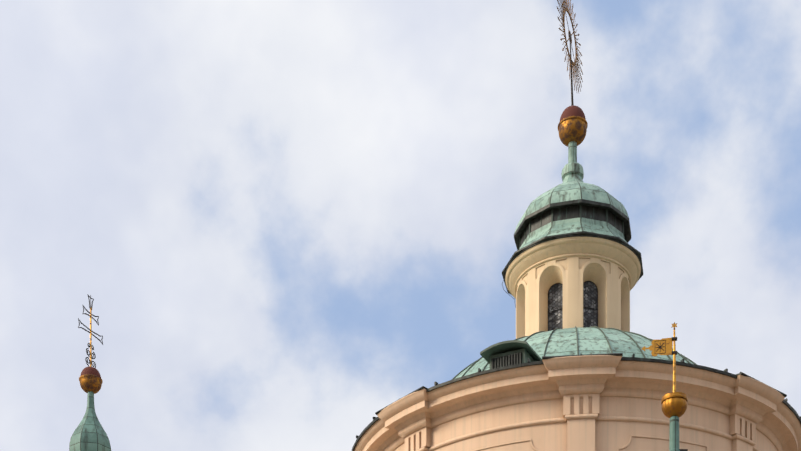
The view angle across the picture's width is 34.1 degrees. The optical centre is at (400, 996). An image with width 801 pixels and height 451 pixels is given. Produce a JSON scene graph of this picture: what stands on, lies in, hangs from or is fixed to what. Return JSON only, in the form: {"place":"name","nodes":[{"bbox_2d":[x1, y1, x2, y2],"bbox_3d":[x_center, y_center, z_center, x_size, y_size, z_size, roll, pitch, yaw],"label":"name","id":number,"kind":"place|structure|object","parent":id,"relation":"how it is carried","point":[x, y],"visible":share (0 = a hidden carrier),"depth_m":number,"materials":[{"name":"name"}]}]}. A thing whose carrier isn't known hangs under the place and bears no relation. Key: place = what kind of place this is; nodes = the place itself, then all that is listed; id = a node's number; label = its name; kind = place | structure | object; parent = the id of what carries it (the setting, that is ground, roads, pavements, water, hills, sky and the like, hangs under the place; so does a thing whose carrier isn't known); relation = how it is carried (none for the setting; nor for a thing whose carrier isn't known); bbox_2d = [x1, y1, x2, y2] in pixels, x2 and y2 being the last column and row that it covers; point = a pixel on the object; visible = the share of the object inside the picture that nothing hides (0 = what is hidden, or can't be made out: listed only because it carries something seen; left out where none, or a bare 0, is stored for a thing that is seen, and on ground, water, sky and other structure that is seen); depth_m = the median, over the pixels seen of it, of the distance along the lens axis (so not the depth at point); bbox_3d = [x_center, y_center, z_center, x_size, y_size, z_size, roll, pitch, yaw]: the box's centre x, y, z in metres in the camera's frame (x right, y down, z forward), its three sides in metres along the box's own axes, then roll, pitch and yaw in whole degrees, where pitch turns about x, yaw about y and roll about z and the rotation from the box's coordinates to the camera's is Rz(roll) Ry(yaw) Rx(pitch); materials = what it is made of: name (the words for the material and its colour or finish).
{"place":"outdoors","nodes":[
{"label":"outdoors","id":0,"kind":"place"},
{"bbox_2d":[69,391,110,450],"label":"spire roof","id":1,"kind":"structure","parent":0,"point":[89,434],"depth_m":34.01,"materials":[{"name":"green metal"}]},
{"bbox_2d":[79,374,102,393],"bbox_3d":[-8.158,-16.084,34.365,0.610,0.362,0.610,0,0,-1],"label":"ball finial","id":2,"kind":"object","parent":1,"relation":"on","point":[90,382],"visible":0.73,"depth_m":34.17,"materials":[{"name":"gold metal"}]},
{"bbox_2d":[80,367,100,377],"bbox_3d":[-8.158,-16.415,34.365,0.540,0.300,0.540,0,0,-1],"label":"ball finial top","id":3,"kind":"object","parent":2,"relation":"on","point":[91,370],"visible":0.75,"depth_m":34.15,"materials":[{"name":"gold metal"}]},
{"bbox_2d":[78,294,102,367],"bbox_3d":[-8.158,-17.505,34.365,0.011,1.960,0.998,0,0,26],"label":"cross","id":4,"kind":"object","parent":3,"relation":"on","point":[87,362],"visible":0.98,"depth_m":34.31,"materials":[{"name":"grey metal"}]},
{"bbox_2d":[90,307,91,366],"bbox_3d":[-8.158,-17.320,34.365,0.018,1.670,0.044,0,0,26],"label":"cross pole","id":5,"kind":"object","parent":3,"relation":"on","point":[90,337],"visible":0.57,"depth_m":34.34,"materials":[{"name":"gold metal"}]},
{"bbox_2d":[0,0,800,450],"label":"sky","id":6,"kind":"structure","parent":0,"point":[283,222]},
{"bbox_2d":[356,354,800,437],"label":"brackets","id":7,"kind":"object","parent":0,"point":[633,355],"visible":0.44,"depth_m":29.42,"materials":[{"name":"black metal"}]},
{"label":"ground","id":8,"kind":"structure","parent":0,"visible":0},
{"bbox_2d":[354,361,800,450],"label":"tower wall","id":9,"kind":"structure","parent":8,"relation":"on","point":[499,407],"depth_m":29.63,"materials":[{"name":"beige paint"}]},
{"bbox_2d":[377,389,430,450],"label":"pilaster","id":10,"kind":"object","parent":9,"relation":"attached to","point":[408,418],"visible":1,"depth_m":30.95,"materials":[{"name":"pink paint"}]},
{"bbox_2d":[470,439,548,450],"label":"window molding","id":11,"kind":"structure","parent":9,"relation":"attached to","point":[511,442],"depth_m":29.72,"materials":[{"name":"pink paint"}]},
{"bbox_2d":[456,327,692,377],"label":"dome roof","id":12,"kind":"structure","parent":9,"relation":"on","point":[591,340],"depth_m":31.15,"materials":[{"name":"green metal"}]},
{"bbox_2d":[490,348,534,368],"bbox_3d":[2.866,-14.655,31.022,0.860,0.500,1.900,0,0,25],"label":"dormer body","id":13,"kind":"object","parent":12,"relation":"on","point":[525,355],"visible":0.14,"depth_m":30.15,"materials":[{"name":"green metal"}]},
{"bbox_2d":[492,352,520,368],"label":"dormer louvres","id":14,"kind":"object","parent":13,"relation":"attached to","point":[506,360],"visible":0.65,"depth_m":30.11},
{"bbox_2d":[494,352,521,367],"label":"louver slats","id":15,"kind":"object","parent":13,"relation":"in","point":[507,360],"visible":0.21,"depth_m":30.13,"materials":[{"name":"black metal"}]},
{"bbox_2d":[480,340,541,363],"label":"dormer roof","id":16,"kind":"structure","parent":13,"relation":"on","point":[500,348],"depth_m":30.15,"materials":[{"name":"green metal"}]},
{"bbox_2d":[516,256,629,338],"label":"cupola wall","id":17,"kind":"structure","parent":12,"relation":"on","point":[610,280],"depth_m":33.50,"materials":[{"name":"beige paint"}]},
{"bbox_2d":[505,237,640,298],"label":"cornice","id":18,"kind":"structure","parent":17,"relation":"on","point":[626,259],"depth_m":33.31,"materials":[{"name":"beige paint"}]},
{"bbox_2d":[520,221,625,248],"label":"lower cupola roof","id":19,"kind":"structure","parent":18,"relation":"on","point":[572,227],"depth_m":33.24,"materials":[{"name":"green metal"}]},
{"bbox_2d":[520,217,623,247],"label":"roof edge trim","id":20,"kind":"structure","parent":19,"relation":"on","point":[575,220],"depth_m":33.39,"materials":[{"name":"green metal"}]},
{"bbox_2d":[520,205,624,246],"bbox_3d":[4.569,-19.970,34.641,2.820,0.470,2.820,0,0,-1],"label":"lantern band","id":21,"kind":"object","parent":19,"relation":"on","point":[574,212],"visible":0.14,"depth_m":33.41,"materials":[{"name":"metal"}]},
{"bbox_2d":[515,162,628,231],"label":"cupola roof","id":22,"kind":"structure","parent":21,"relation":"on","point":[573,186],"depth_m":33.50,"materials":[{"name":"green metal"}]},
{"bbox_2d":[514,199,630,249],"bbox_3d":[4.569,-20.185,34.641,3.130,0.090,3.130,0,0,-1],"label":"roof eave","id":23,"kind":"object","parent":22,"relation":"attached to","point":[617,213],"depth_m":33.55,"materials":[{"name":"black metal"}]},
{"bbox_2d":[568,141,576,162],"bbox_3d":[4.569,-22.330,34.641,0.236,0.630,0.236,0,0,-1],"label":"finial post","id":24,"kind":"object","parent":22,"relation":"on","point":[572,151],"visible":0.67,"depth_m":34.55,"materials":[{"name":"green metal"}]},
{"bbox_2d":[558,116,587,146],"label":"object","id":25,"kind":"object","parent":24,"relation":"on","point":[572,128],"visible":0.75,"depth_m":34.40,"materials":[{"name":"gold metal"}]},
{"bbox_2d":[557,0,582,91],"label":"sunburst rays","id":26,"kind":"object","parent":25,"relation":"on","point":[564,8],"visible":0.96,"depth_m":34.74,"materials":[{"name":"metal"}]},
{"bbox_2d":[560,105,585,120],"bbox_3d":[4.569,-23.365,34.641,0.710,0.450,0.710,0,0,-1],"label":"ball finial top","id":27,"kind":"object","parent":25,"relation":"on","point":[573,110],"visible":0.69,"depth_m":34.35,"materials":[{"name":"brown metal"}]},
{"bbox_2d":[570,37,573,105],"bbox_3d":[4.544,-24.534,34.641,0.112,1.900,0.060,0,0,-1],"label":"finial rod","id":28,"kind":"object","parent":27,"relation":"on","point":[572,103],"visible":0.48,"depth_m":34.62,"materials":[{"name":"metal"}]},
{"bbox_2d":[519,205,625,248],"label":"lantern posts","id":29,"kind":"object","parent":21,"relation":"attached to","point":[566,218],"visible":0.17,"depth_m":33.67,"materials":[{"name":"metal"}]},
{"bbox_2d":[502,231,642,294],"bbox_3d":[4.569,-19.215,34.641,3.770,0.060,3.770,0,0,-1],"label":"roof edge","id":30,"kind":"object","parent":19,"relation":"attached to","point":[574,233],"visible":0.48,"depth_m":33.14,"materials":[{"name":"metal"}]},
{"bbox_2d":[549,282,596,330],"bbox_3d":[4.569,-17.632,34.641,2.263,1.635,2.263,0,0,-1],"label":"lantern glass","id":31,"kind":"object","parent":17,"relation":"in","point":[594,300],"visible":0.04,"depth_m":33.62,"materials":[{"name":"grey glass"}]},
{"bbox_2d":[548,281,597,330],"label":"lantern lead cames","id":32,"kind":"object","parent":31,"relation":"attached to","point":[552,286],"visible":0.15,"depth_m":33.62,"materials":[{"name":"black metal"}]},
{"bbox_2d":[452,326,696,379],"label":"dome roof ribs","id":33,"kind":"object","parent":12,"relation":"attached to","point":[651,340],"visible":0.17,"depth_m":31.91,"materials":[{"name":"green metal"}]},
{"bbox_2d":[352,357,800,450],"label":"copper dome eave edge","id":34,"kind":"object","parent":12,"relation":"attached to","point":[789,406],"visible":0.56,"depth_m":29.30,"materials":[{"name":"green metal"}]},
{"bbox_2d":[375,353,786,414],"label":"chapel drum edges","id":35,"kind":"object","parent":9,"relation":"attached to","point":[550,357],"visible":0.5,"depth_m":28.79,"materials":[{"name":"metal"}]},
{"bbox_2d":[542,355,621,450],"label":"pilaster","id":36,"kind":"object","parent":9,"relation":"attached to","point":[580,381],"visible":0.98,"depth_m":29.09,"materials":[{"name":"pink paint"}]},
{"bbox_2d":[617,435,707,450],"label":"window molding","id":37,"kind":"structure","parent":9,"relation":"attached to","point":[663,438],"depth_m":29.45,"materials":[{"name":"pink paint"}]},
{"bbox_2d":[730,375,784,450],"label":"pilaster","id":38,"kind":"object","parent":9,"relation":"attached to","point":[753,401],"visible":0.98,"depth_m":30.25,"materials":[{"name":"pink paint"}]},
{"bbox_3d":[4.521,-4.850,21.539,2.864,8.170,2.864,0,0,-1],"label":"spire roof","id":39,"kind":"object","parent":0,"visible":0},
{"bbox_2d":[669,416,679,450],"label":"finial post","id":40,"kind":"object","parent":39,"relation":"on","point":[674,435],"visible":1,"depth_m":21.47,"materials":[{"name":"green metal"}]},
{"bbox_2d":[661,392,687,417],"bbox_3d":[4.521,-9.750,21.539,0.432,0.380,0.432,0,0,-1],"label":"ball finial","id":41,"kind":"object","parent":40,"relation":"on","point":[674,406],"depth_m":21.39,"materials":[{"name":"gold metal"}]},
{"bbox_2d":[673,328,675,391],"bbox_3d":[4.521,-10.492,21.539,0.055,1.085,0.055,0,0,22],"label":"weather vane pole","id":42,"kind":"object","parent":41,"relation":"on","point":[674,368],"visible":0.79,"depth_m":21.52,"materials":[{"name":"gold metal"}]},
{"bbox_2d":[656,337,676,354],"bbox_3d":[4.387,-10.745,21.564,0.363,0.266,0.060,0,0,10],"label":"weather vane decoration","id":43,"kind":"object","parent":42,"relation":"attached to","point":[675,339],"visible":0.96,"depth_m":21.56,"materials":[{"name":"grey metal"}]},
{"bbox_2d":[642,338,672,356],"bbox_3d":[4.241,-10.742,21.591,0.510,0.285,0.008,0,0,10],"label":"weather vane","id":44,"kind":"object","parent":43,"relation":"attached to","point":[669,346],"visible":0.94,"depth_m":21.57,"materials":[{"name":"gold metal"}]}
]}

